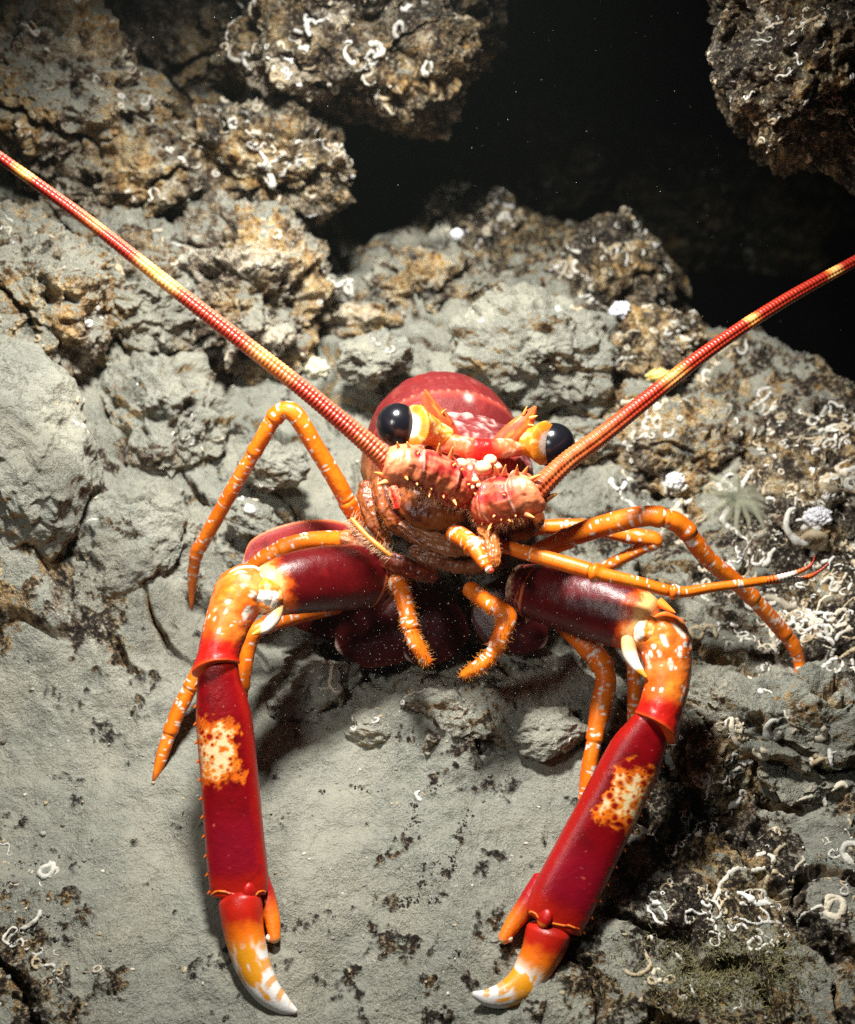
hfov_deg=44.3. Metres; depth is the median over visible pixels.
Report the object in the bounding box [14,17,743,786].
drifting grains
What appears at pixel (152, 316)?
rock
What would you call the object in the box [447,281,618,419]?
rock
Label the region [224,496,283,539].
stone
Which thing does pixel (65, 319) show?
rock
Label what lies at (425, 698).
rock
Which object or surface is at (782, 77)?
boulder
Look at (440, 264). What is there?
rock
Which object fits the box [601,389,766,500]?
rock
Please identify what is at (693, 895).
tube worms
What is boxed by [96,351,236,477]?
rock
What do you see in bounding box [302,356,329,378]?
sponge
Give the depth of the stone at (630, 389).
0.64 m
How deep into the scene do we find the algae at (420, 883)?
0.47 m
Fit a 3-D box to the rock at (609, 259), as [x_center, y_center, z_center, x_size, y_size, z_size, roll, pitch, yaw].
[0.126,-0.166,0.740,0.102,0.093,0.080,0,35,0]
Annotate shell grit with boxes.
[0,349,854,1023]
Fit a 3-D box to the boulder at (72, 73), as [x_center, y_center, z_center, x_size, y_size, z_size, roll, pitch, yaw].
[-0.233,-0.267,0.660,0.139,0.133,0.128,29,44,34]
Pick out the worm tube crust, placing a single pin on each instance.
(802, 614)
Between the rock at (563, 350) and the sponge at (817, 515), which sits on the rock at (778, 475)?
the sponge at (817, 515)
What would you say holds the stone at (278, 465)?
on the seabed
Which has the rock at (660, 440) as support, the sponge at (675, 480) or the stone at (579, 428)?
the sponge at (675, 480)
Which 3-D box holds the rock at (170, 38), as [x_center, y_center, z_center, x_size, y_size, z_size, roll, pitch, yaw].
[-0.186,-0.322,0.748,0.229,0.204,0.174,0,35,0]
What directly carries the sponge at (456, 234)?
on the rock at (440, 264)
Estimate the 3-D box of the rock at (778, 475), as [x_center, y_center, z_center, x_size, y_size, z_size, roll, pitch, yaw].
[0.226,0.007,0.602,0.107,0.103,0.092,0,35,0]
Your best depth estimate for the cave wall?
1.77 m
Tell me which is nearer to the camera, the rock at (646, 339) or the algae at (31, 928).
the algae at (31, 928)
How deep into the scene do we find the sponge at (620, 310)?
0.66 m
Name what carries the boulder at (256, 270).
on the seabed
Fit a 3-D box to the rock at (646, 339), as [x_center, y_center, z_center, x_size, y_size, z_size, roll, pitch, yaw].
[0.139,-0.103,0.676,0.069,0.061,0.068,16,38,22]
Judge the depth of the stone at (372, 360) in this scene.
0.63 m
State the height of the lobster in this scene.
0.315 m
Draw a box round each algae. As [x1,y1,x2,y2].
[0,860,65,1018]
[318,781,474,958]
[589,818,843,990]
[591,900,843,1023]
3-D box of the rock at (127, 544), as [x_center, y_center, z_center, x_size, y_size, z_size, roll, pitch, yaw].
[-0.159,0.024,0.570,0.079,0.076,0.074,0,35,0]
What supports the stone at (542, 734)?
on the seabed
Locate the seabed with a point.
(136, 671)
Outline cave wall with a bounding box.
[394,0,854,384]
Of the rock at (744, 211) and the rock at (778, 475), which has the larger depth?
the rock at (744, 211)
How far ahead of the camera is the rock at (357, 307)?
0.69 m
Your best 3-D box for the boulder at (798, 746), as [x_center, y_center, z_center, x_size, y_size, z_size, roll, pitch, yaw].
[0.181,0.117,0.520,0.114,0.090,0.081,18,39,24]
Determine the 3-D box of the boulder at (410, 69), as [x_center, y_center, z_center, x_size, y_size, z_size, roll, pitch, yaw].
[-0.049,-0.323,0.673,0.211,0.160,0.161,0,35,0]
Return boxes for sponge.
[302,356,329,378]
[450,228,463,240]
[608,301,630,319]
[645,368,668,382]
[665,472,684,489]
[801,506,832,527]
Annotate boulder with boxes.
[0,0,178,191]
[0,334,104,561]
[168,189,343,385]
[196,0,508,141]
[663,662,854,806]
[705,0,854,196]
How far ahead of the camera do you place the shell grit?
0.47 m
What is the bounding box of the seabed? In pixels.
[0,111,854,1023]
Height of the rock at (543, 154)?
0.143 m
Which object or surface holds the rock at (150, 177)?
on the seabed
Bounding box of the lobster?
[0,151,854,1014]
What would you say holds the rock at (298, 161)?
on the seabed
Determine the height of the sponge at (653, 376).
0.010 m
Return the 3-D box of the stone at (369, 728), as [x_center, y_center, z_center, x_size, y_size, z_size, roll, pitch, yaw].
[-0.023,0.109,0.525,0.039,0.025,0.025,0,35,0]
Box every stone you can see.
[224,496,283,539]
[236,440,310,492]
[336,328,413,390]
[344,707,391,747]
[512,705,587,761]
[557,416,620,465]
[600,378,652,419]
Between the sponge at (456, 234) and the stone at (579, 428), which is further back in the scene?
the sponge at (456, 234)
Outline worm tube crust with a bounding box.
[0,210,854,1023]
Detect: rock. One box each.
[0,199,120,385]
[24,120,204,224]
[55,206,210,362]
[64,487,209,598]
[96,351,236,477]
[104,0,241,121]
[168,93,355,232]
[266,649,363,724]
[318,275,406,339]
[355,224,498,316]
[400,674,500,755]
[418,179,526,244]
[434,91,633,216]
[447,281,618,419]
[545,206,679,307]
[588,127,854,279]
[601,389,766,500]
[607,301,706,386]
[668,701,768,817]
[737,428,854,562]
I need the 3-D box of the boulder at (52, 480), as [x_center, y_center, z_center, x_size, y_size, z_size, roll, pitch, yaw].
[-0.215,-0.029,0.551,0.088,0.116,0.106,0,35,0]
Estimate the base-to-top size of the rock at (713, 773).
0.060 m
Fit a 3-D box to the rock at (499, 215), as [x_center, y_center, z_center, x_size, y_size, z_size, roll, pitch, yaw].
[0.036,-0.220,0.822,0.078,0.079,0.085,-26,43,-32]
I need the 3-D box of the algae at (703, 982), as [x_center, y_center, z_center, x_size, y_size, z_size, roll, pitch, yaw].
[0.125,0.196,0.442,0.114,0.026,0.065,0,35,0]
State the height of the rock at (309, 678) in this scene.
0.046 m

